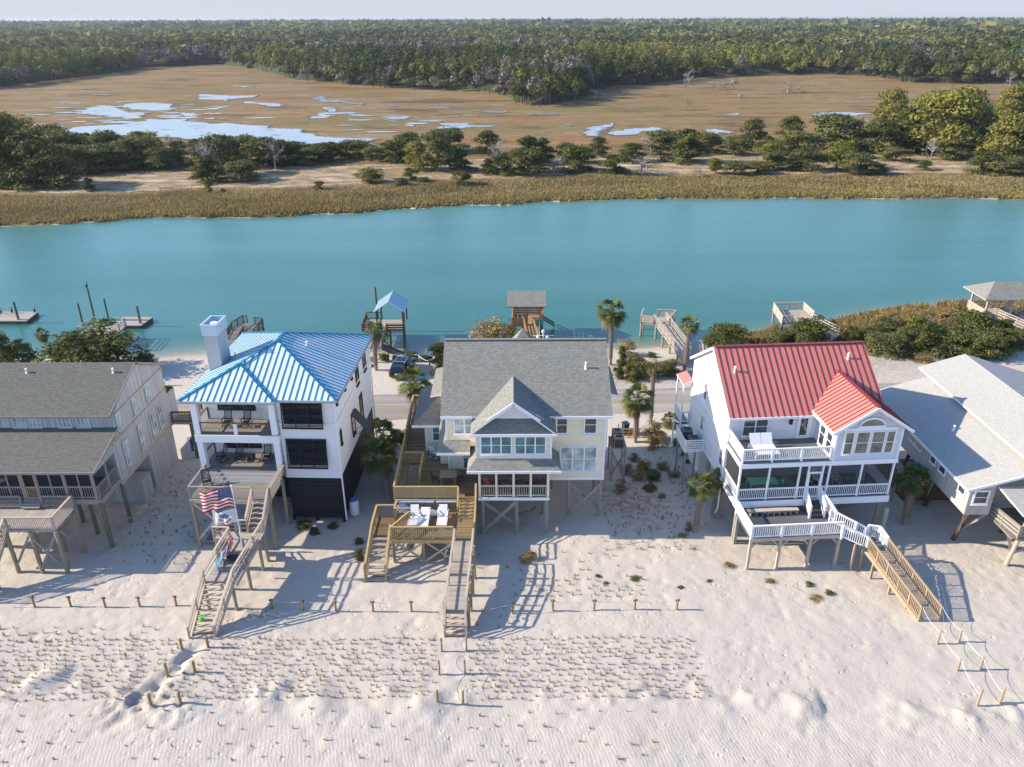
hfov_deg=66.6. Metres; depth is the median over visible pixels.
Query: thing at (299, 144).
cedar tree
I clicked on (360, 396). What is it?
window
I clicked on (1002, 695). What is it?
rope post
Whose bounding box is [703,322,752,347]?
cedar tree
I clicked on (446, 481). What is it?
chair
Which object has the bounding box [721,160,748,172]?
oak tree
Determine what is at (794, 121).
cedar tree
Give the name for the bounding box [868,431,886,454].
window
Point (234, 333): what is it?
pier platform
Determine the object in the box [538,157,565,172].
bare tree
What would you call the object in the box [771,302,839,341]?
pier platform
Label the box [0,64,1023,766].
ground
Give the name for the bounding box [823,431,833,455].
window
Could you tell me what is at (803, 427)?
door
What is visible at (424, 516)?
sun lounger
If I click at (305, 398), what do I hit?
beach house
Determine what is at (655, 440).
dry shrub
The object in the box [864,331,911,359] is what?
shrub
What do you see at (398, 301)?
gazebo pier
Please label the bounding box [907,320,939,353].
shrub
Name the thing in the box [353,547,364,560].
shrub
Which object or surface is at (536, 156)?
cedar tree
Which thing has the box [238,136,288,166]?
cedar tree
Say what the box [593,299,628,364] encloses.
palm tree
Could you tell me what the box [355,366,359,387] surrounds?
window
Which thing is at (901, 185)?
marsh grass
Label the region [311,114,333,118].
pond
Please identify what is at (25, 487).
screen door
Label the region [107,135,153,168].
oak tree
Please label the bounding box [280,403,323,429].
window
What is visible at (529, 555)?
dry shrub
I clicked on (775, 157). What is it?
cedar tree
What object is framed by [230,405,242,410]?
window
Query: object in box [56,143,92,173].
oak tree
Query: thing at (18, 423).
window
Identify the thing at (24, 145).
cedar tree
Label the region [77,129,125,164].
cedar tree
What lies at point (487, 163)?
cedar tree
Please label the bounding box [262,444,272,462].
rocking chair
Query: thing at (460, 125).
pond
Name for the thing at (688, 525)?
dry shrub
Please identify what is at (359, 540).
shrub
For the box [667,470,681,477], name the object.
dry shrub
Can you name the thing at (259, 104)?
mud rim
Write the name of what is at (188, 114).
pond
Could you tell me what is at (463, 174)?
cedar tree
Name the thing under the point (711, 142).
cedar tree
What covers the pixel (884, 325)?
shrub
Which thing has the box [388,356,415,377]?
parked car
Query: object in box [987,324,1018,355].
shrub
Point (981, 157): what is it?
cedar tree
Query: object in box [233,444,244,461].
rocking chair
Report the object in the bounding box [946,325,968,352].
shrub
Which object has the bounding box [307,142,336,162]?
cedar tree
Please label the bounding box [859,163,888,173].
oak tree
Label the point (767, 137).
cedar tree
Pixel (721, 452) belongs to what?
window
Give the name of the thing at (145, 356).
shrub
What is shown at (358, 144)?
oak tree
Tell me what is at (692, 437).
air conditioner
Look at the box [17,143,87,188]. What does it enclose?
cedar tree
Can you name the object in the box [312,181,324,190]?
cedar tree
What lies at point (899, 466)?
equipment platform
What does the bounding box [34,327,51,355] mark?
palm tree
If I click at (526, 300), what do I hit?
gazebo pier
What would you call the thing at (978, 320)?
shrub
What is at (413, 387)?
palm tree
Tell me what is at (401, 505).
adirondack chair
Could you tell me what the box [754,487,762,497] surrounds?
chair
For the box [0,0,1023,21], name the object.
sky
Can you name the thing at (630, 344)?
dry shrub
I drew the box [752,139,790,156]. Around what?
pine tree
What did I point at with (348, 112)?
pool
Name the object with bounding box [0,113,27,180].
cedar tree
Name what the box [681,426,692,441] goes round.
air conditioner
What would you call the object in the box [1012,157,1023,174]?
oak tree
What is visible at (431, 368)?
dry shrub
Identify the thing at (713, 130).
pond
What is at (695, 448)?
equipment balcony
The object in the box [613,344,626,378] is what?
cypress tree
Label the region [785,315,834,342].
shrub
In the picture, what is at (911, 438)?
window
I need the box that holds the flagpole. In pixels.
[230,485,244,549]
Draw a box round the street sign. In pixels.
[535,319,543,336]
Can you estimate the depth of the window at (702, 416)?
63.24 m
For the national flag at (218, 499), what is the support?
attached to the flagpole
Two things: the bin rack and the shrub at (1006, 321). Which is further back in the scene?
the shrub at (1006, 321)
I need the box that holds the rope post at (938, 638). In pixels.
[936,631,941,644]
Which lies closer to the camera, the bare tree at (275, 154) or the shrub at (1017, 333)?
the shrub at (1017, 333)
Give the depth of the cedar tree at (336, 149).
214.35 m
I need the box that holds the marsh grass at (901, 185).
[0,143,1023,225]
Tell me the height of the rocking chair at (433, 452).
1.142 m
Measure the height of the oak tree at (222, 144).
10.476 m
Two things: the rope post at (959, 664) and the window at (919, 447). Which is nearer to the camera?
the rope post at (959, 664)
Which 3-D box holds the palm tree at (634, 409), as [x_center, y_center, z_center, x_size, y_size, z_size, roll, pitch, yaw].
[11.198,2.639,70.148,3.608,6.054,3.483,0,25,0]
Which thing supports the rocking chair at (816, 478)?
on the beach house at (822, 407)
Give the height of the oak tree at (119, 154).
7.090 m
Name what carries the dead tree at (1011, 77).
on the ground at (858, 668)
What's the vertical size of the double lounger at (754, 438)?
1.059 m
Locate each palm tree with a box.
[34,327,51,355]
[358,435,398,503]
[362,417,402,479]
[363,320,385,370]
[394,365,431,410]
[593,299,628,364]
[620,380,656,442]
[647,363,658,423]
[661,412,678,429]
[678,314,700,371]
[684,472,719,532]
[705,467,723,517]
[891,460,931,525]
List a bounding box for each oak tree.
[2,128,44,159]
[39,127,93,145]
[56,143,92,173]
[74,142,124,172]
[102,141,143,171]
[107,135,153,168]
[142,145,176,168]
[164,139,191,163]
[194,132,244,167]
[221,159,260,181]
[224,133,261,165]
[291,146,321,165]
[345,139,374,156]
[360,145,387,161]
[378,139,404,160]
[392,177,411,186]
[417,177,431,182]
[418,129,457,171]
[556,141,573,161]
[643,130,679,154]
[659,129,692,150]
[717,134,752,155]
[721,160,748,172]
[740,160,774,172]
[775,128,827,157]
[809,111,866,147]
[835,150,881,173]
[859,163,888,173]
[875,146,914,162]
[933,136,976,160]
[945,97,998,140]
[980,156,1023,175]
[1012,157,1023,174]
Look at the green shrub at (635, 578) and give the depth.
53.64 m
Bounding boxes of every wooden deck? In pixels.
[0,495,86,588]
[187,463,289,548]
[363,395,477,582]
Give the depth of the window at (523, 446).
55.74 m
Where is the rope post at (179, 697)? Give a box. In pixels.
[176,691,181,704]
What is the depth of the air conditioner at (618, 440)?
63.76 m
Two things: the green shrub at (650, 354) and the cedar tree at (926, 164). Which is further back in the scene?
the cedar tree at (926, 164)
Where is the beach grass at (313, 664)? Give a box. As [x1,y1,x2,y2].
[0,450,709,762]
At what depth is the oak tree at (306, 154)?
206.60 m
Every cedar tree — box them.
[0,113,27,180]
[0,131,73,191]
[0,164,32,187]
[0,330,12,361]
[0,338,38,361]
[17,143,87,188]
[30,123,66,142]
[32,318,150,361]
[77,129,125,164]
[80,177,97,191]
[181,138,203,169]
[186,155,228,183]
[203,181,213,191]
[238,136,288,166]
[268,139,301,165]
[286,140,309,162]
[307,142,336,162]
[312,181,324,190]
[317,141,344,160]
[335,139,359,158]
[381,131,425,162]
[401,168,420,180]
[425,127,469,149]
[427,342,443,367]
[440,149,479,170]
[450,170,475,184]
[470,129,503,154]
[479,158,496,174]
[484,153,515,175]
[504,147,552,173]
[510,135,546,162]
[533,137,557,159]
[555,144,601,174]
[587,136,611,156]
[595,154,633,174]
[617,142,651,163]
[657,128,713,163]
[693,133,726,152]
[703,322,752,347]
[739,117,767,150]
[756,149,794,168]
[758,135,774,152]
[773,114,806,135]
[782,146,825,170]
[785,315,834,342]
[853,117,912,153]
[885,105,935,150]
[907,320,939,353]
[914,159,935,169]
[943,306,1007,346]
[961,150,1001,174]
[1001,116,1023,161]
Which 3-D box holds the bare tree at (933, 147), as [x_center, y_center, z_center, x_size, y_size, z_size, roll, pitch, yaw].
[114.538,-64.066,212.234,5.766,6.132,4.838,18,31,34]
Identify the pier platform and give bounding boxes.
[76,288,127,345]
[226,315,265,345]
[639,308,691,362]
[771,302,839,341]
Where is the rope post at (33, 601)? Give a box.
[29,596,35,607]
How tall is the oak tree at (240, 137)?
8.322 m
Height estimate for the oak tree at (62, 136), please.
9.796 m
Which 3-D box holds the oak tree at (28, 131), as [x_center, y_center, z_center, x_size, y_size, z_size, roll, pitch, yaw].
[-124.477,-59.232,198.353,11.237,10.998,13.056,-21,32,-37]
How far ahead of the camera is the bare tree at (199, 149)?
188.84 m
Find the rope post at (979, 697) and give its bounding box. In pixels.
[976,688,983,705]
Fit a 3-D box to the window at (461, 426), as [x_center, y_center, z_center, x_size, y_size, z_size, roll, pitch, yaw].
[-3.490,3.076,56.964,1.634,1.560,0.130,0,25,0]
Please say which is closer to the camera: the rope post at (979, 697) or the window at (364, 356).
the rope post at (979, 697)
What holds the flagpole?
on the beach boardwalk at (228, 575)
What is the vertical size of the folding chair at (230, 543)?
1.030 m
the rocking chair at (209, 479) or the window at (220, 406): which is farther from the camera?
the window at (220, 406)
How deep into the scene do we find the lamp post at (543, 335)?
81.54 m
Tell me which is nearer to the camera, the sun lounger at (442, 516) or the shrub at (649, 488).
the sun lounger at (442, 516)
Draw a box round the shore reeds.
[721,297,1023,343]
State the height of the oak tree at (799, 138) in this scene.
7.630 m
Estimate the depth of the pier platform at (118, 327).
95.59 m
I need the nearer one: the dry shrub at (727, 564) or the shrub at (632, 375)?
the dry shrub at (727, 564)
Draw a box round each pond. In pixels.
[65,119,373,144]
[75,105,145,118]
[121,103,176,110]
[181,112,197,115]
[199,94,256,100]
[243,102,280,106]
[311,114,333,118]
[312,96,363,103]
[322,107,336,111]
[435,123,478,126]
[583,123,614,135]
[607,127,660,134]
[706,129,730,133]
[813,112,871,115]
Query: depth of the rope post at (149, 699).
43.48 m
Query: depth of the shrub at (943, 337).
87.94 m
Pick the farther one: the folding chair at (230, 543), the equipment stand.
the equipment stand
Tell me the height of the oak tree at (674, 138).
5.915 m
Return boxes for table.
[247,454,255,461]
[439,470,456,485]
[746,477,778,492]
[843,477,851,484]
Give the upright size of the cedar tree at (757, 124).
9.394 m
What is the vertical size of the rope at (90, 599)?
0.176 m
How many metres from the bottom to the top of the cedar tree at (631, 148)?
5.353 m
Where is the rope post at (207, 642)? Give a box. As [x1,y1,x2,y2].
[205,636,209,647]
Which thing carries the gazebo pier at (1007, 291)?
in the water
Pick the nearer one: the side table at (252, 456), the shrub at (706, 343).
the side table at (252, 456)
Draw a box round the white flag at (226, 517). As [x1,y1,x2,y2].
[212,509,236,525]
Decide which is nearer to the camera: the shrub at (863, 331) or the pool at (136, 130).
the shrub at (863, 331)
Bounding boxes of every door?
[20,475,38,499]
[261,405,268,418]
[462,455,467,468]
[795,418,811,437]
[806,471,822,497]
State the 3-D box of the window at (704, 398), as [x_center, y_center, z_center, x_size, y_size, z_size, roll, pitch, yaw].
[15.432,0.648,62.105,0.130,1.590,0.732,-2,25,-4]
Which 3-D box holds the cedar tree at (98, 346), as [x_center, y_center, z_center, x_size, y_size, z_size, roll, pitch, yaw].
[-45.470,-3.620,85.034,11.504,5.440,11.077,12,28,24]
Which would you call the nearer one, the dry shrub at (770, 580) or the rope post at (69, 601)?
the rope post at (69, 601)
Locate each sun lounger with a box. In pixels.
[407,504,419,525]
[418,507,429,529]
[436,504,448,525]
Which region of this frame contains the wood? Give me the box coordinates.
[0,16,1023,106]
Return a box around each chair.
[200,468,211,485]
[214,553,222,571]
[215,444,228,462]
[220,545,227,563]
[221,409,233,426]
[226,537,232,554]
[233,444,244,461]
[240,409,252,427]
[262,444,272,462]
[397,503,407,515]
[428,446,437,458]
[428,507,439,517]
[430,472,438,483]
[444,479,449,485]
[458,472,464,482]
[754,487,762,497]
[775,474,785,486]
[809,467,824,484]
[830,467,840,484]
[854,465,866,483]
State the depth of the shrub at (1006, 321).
91.79 m
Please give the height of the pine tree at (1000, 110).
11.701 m
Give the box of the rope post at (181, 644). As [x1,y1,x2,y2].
[178,638,183,650]
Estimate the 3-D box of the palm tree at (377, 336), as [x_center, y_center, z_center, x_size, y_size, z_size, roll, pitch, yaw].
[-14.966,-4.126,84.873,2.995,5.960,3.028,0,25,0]
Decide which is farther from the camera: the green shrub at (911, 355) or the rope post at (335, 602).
the green shrub at (911, 355)
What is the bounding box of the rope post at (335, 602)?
[333,600,336,611]
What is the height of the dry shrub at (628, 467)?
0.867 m
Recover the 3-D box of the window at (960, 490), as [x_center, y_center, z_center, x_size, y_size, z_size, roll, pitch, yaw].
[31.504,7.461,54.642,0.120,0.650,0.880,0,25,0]
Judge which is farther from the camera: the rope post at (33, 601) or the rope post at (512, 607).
the rope post at (33, 601)
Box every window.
[11,418,28,428]
[26,418,43,428]
[56,418,72,428]
[75,418,91,428]
[115,410,125,432]
[122,437,133,466]
[131,394,140,415]
[137,421,147,449]
[144,381,152,401]
[148,409,159,436]
[156,401,165,428]
[217,404,229,409]
[224,443,235,447]
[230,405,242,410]
[237,443,249,447]
[243,405,255,410]
[249,443,261,448]
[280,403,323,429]
[285,439,327,468]
[339,428,343,445]
[351,409,356,437]
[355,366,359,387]
[359,391,363,415]
[362,353,366,372]
[432,428,438,441]
[453,418,473,434]
[480,437,511,455]
[514,437,545,455]
[556,419,567,434]
[560,446,597,472]
[583,419,596,434]
[699,413,704,432]
[702,381,707,402]
[717,446,723,467]
[741,420,768,437]
[816,424,826,448]
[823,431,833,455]
[841,432,855,455]
[853,431,870,454]
[862,420,883,425]
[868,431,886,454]
[882,430,896,453]
[908,433,915,444]
[914,440,922,451]
[929,455,936,466]
[937,464,945,476]
[956,484,965,496]
[970,490,990,505]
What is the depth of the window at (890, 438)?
54.64 m
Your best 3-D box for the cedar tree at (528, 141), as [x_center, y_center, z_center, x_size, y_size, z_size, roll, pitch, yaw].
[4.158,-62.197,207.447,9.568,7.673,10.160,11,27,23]
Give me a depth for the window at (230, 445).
59.90 m
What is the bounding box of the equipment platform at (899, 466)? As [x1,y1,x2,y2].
[890,460,930,513]
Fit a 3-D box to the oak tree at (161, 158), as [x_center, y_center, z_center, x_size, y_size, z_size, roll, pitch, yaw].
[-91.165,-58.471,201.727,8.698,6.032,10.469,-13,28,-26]
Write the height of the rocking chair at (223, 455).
1.142 m
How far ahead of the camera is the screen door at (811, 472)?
55.85 m
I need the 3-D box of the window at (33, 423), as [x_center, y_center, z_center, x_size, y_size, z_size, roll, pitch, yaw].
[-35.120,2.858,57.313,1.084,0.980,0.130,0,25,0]
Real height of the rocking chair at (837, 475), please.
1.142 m
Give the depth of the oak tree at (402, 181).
178.84 m
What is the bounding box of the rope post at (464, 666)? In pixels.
[463,659,465,673]
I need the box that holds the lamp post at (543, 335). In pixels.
[533,330,553,337]
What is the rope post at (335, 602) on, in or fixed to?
on the ground at (858, 668)
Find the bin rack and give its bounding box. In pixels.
[618,423,639,437]
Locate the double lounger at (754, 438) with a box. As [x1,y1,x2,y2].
[748,432,779,458]
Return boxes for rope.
[0,597,170,599]
[273,600,438,608]
[470,601,673,610]
[923,608,978,692]
[943,608,998,687]
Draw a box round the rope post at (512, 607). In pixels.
[510,602,513,613]
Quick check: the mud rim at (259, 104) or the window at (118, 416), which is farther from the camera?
the mud rim at (259, 104)
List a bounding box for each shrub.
[134,349,158,364]
[294,518,311,531]
[309,526,319,534]
[327,521,338,529]
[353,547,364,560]
[354,536,363,544]
[377,352,389,360]
[397,429,404,444]
[404,350,416,361]
[421,355,429,361]
[429,365,433,375]
[465,316,517,337]
[507,324,517,336]
[519,549,537,564]
[614,478,627,492]
[617,337,636,354]
[621,352,649,372]
[621,462,633,476]
[623,365,645,382]
[628,452,641,462]
[630,468,646,481]
[630,575,641,582]
[636,458,654,472]
[637,358,669,381]
[640,419,665,442]
[642,482,657,492]
[646,351,656,357]
[646,469,661,481]
[647,437,660,450]
[651,430,670,448]
[656,358,682,377]
[656,461,670,471]
[658,492,665,498]
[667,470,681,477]
[676,532,686,537]
[685,521,692,531]
[702,332,722,347]
[722,560,734,569]
[764,329,793,343]
[765,322,782,331]
[765,577,775,583]
[805,580,813,586]
[808,592,824,603]
[824,589,833,596]
[840,325,860,340]
[853,320,871,328]
[855,324,880,341]
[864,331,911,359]
[864,332,890,353]
[873,316,903,338]
[881,310,904,317]
[895,305,934,318]
[896,312,928,339]
[896,325,918,348]
[902,349,914,358]
[906,310,956,328]
[906,352,936,363]
[920,321,967,358]
[929,306,964,325]
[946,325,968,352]
[954,345,985,359]
[957,328,1011,360]
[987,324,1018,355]
[997,318,1020,341]
[1006,326,1023,350]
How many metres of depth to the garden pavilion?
82.36 m
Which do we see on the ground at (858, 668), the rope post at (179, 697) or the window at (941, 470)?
the rope post at (179, 697)
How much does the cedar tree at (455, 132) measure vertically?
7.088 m
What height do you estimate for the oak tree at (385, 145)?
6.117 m
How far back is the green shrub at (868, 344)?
89.74 m
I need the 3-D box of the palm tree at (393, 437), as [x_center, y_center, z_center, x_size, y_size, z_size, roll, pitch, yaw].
[-10.759,5.523,64.796,3.742,5.500,3.587,10,27,21]
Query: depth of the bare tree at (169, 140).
206.99 m
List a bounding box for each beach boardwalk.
[186,519,269,638]
[442,528,475,637]
[828,507,943,621]
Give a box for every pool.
[92,112,113,113]
[103,121,126,122]
[119,130,149,131]
[318,112,346,113]
[334,112,361,113]
[346,119,370,120]
[368,131,400,131]
[408,122,430,123]
[434,126,463,128]
[481,111,503,112]
[530,114,559,114]
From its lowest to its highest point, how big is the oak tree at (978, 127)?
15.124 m
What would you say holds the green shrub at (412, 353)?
on the ground at (858, 668)
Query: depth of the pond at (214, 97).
388.64 m
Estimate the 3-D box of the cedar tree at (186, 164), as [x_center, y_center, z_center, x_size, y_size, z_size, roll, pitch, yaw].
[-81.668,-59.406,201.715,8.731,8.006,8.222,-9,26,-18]
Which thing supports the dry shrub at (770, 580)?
on the ground at (858, 668)
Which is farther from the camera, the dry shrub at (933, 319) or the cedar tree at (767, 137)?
the cedar tree at (767, 137)
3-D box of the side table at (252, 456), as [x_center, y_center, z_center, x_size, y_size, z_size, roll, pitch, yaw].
[-19.693,5.636,58.976,0.500,0.450,0.438,1,25,2]
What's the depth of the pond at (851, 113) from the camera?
315.61 m
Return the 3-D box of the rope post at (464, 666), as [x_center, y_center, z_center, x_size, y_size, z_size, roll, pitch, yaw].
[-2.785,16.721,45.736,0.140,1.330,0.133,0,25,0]
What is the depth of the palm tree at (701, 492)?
57.16 m
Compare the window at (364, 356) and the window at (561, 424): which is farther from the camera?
the window at (364, 356)
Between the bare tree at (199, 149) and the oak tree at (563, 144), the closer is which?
the bare tree at (199, 149)
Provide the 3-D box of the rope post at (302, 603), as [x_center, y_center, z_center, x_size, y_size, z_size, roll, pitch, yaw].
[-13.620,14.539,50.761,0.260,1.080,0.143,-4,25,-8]
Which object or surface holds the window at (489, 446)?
in the beach house at (515, 420)
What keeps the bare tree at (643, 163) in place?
on the ground at (858, 668)
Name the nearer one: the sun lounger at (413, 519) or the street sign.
the sun lounger at (413, 519)
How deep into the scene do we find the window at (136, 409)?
60.43 m
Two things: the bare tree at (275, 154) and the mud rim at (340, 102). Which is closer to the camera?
the bare tree at (275, 154)
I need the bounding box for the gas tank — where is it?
[349,497,359,515]
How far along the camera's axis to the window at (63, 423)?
57.38 m
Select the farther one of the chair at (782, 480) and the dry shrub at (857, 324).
the dry shrub at (857, 324)
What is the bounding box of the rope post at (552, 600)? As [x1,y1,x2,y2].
[551,599,554,611]
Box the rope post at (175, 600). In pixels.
[172,595,177,606]
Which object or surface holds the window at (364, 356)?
in the beach house at (305, 398)
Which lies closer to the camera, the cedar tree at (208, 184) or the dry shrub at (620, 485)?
the dry shrub at (620, 485)
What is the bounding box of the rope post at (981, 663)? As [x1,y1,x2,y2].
[978,657,984,669]
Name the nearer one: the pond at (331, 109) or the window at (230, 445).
the window at (230, 445)
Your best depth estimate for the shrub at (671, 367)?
83.94 m
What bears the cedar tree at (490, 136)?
on the ground at (858, 668)
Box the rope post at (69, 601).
[66,596,71,606]
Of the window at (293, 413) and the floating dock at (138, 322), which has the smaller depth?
the window at (293, 413)
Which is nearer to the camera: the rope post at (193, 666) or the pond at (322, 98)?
the rope post at (193, 666)
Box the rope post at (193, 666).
[191,660,196,672]
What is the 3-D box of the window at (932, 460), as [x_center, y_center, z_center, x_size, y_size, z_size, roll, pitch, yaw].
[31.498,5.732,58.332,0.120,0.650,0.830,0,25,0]
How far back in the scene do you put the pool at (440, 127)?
278.49 m
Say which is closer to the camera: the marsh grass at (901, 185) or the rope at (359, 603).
the rope at (359, 603)
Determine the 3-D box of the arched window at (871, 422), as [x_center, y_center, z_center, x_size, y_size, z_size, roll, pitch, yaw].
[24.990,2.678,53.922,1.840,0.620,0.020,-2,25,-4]
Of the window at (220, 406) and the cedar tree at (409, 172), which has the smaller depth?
the window at (220, 406)
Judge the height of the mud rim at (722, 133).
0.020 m
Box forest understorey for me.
[0,55,1023,103]
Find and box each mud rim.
[62,118,382,145]
[71,104,148,119]
[123,103,178,110]
[195,94,258,101]
[240,101,282,106]
[314,95,363,104]
[581,122,615,136]
[606,127,670,135]
[703,128,732,134]
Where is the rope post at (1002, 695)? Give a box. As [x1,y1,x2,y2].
[998,687,1005,703]
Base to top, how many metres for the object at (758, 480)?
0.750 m
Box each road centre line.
[205,398,689,410]
[372,400,666,407]
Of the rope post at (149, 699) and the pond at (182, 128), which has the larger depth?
the pond at (182, 128)
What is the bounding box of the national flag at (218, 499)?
[199,487,234,512]
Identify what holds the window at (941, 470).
in the beach house at (962, 416)
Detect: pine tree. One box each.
[0,111,48,149]
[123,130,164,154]
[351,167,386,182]
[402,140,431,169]
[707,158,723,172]
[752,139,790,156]
[816,139,858,169]
[870,86,909,122]
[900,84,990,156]
[901,87,952,129]
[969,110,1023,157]
[970,102,1014,135]
[991,81,1023,113]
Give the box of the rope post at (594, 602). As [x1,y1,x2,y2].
[593,599,596,610]
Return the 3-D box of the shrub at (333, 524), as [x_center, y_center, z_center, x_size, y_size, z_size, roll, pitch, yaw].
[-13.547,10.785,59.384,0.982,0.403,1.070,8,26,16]
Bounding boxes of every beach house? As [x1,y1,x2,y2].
[0,362,203,547]
[177,315,376,521]
[412,338,617,533]
[671,341,914,541]
[876,354,1023,565]
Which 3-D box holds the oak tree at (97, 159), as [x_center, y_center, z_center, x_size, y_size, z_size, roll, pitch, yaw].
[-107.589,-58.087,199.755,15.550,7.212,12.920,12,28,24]
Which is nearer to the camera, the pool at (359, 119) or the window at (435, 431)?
the window at (435, 431)
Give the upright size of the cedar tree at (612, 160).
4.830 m
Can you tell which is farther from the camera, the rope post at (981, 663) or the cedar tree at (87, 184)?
the cedar tree at (87, 184)
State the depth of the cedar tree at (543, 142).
209.16 m
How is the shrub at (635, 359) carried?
on the ground at (858, 668)
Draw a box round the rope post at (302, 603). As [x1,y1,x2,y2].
[300,600,304,610]
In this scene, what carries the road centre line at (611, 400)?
on the road
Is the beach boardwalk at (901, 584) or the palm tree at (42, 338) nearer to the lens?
the beach boardwalk at (901, 584)
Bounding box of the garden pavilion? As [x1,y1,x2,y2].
[513,328,532,337]
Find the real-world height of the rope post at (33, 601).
1.080 m
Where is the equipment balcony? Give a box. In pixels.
[674,425,704,484]
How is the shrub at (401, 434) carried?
on the ground at (858, 668)
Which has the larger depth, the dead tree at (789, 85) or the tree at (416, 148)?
the dead tree at (789, 85)
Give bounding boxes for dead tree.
[682,68,694,87]
[725,77,738,89]
[782,81,792,92]
[1004,73,1017,85]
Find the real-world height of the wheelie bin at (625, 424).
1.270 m
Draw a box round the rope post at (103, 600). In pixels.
[101,596,106,607]
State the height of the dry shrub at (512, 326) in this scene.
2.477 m
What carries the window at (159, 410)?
in the beach house at (90, 434)
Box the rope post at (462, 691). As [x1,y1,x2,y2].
[461,690,463,705]
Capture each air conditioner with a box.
[611,428,622,439]
[613,434,623,447]
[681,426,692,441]
[687,434,699,446]
[906,462,923,476]
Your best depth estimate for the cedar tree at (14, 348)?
86.34 m
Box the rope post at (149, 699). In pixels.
[146,693,152,705]
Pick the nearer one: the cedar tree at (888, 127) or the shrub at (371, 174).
the shrub at (371, 174)
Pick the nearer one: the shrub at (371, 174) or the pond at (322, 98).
the shrub at (371, 174)
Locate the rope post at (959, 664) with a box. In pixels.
[956,658,961,670]
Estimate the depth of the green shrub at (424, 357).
88.16 m
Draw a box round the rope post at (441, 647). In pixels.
[440,637,442,651]
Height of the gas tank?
1.420 m
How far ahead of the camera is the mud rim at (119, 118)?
317.24 m
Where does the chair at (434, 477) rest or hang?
on the wooden deck at (394, 529)
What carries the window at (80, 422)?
in the beach house at (90, 434)
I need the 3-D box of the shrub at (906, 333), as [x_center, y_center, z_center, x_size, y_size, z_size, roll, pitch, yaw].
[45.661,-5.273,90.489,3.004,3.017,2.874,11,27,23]
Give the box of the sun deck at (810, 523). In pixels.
[732,487,845,569]
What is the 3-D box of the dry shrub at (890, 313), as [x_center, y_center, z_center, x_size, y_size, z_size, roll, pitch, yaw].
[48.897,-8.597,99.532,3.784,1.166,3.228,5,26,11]
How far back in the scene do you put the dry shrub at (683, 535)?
57.93 m
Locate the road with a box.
[176,382,904,424]
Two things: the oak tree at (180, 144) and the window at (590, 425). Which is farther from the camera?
the oak tree at (180, 144)
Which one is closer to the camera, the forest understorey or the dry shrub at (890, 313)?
the dry shrub at (890, 313)
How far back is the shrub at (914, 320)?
93.30 m
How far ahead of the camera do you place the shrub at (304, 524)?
59.23 m
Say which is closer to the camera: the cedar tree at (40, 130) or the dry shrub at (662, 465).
the dry shrub at (662, 465)
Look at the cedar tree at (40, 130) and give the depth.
221.75 m
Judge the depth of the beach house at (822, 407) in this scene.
57.35 m
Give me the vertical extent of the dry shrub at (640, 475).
1.024 m
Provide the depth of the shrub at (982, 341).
87.24 m
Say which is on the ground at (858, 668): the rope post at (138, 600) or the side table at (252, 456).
the rope post at (138, 600)
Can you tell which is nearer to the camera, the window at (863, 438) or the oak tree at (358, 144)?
the window at (863, 438)
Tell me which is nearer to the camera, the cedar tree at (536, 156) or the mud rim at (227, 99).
the cedar tree at (536, 156)
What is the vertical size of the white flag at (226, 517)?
1.386 m
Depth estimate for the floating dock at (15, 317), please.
101.96 m
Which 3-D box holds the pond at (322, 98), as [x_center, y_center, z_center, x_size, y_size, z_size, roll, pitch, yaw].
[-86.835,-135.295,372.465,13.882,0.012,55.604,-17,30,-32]
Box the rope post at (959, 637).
[957,630,962,642]
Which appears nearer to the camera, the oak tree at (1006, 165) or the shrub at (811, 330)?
the shrub at (811, 330)
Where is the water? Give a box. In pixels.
[0,198,1023,358]
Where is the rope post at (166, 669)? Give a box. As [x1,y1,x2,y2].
[163,662,168,677]
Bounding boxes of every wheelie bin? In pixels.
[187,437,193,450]
[622,421,629,433]
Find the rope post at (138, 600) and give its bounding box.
[135,596,140,606]
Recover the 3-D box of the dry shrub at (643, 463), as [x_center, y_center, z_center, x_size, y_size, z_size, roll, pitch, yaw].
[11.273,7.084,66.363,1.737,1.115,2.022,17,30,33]
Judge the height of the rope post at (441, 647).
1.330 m
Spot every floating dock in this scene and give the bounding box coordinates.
[0,301,38,323]
[114,305,152,328]
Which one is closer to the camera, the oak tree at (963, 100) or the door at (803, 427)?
the door at (803, 427)
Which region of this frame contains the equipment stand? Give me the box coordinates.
[607,436,626,480]
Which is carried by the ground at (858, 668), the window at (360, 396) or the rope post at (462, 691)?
the rope post at (462, 691)
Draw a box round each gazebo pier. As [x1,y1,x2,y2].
[361,287,408,354]
[507,290,554,337]
[963,281,1023,339]
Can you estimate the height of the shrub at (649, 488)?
0.581 m
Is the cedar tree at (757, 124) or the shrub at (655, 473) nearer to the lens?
the shrub at (655, 473)
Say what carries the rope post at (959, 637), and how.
on the ground at (858, 668)
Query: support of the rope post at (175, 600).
on the ground at (858, 668)
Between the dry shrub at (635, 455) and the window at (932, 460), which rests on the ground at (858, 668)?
the dry shrub at (635, 455)
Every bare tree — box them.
[162,133,181,163]
[185,137,223,177]
[258,137,286,168]
[488,136,507,168]
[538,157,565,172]
[624,155,659,174]
[637,136,663,155]
[690,167,708,175]
[849,115,868,142]
[920,137,941,158]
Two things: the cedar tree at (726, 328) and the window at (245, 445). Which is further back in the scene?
the cedar tree at (726, 328)
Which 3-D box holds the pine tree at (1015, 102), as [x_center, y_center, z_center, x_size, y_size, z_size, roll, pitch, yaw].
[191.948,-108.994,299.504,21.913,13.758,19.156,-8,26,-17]
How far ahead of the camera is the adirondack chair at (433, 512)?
56.35 m

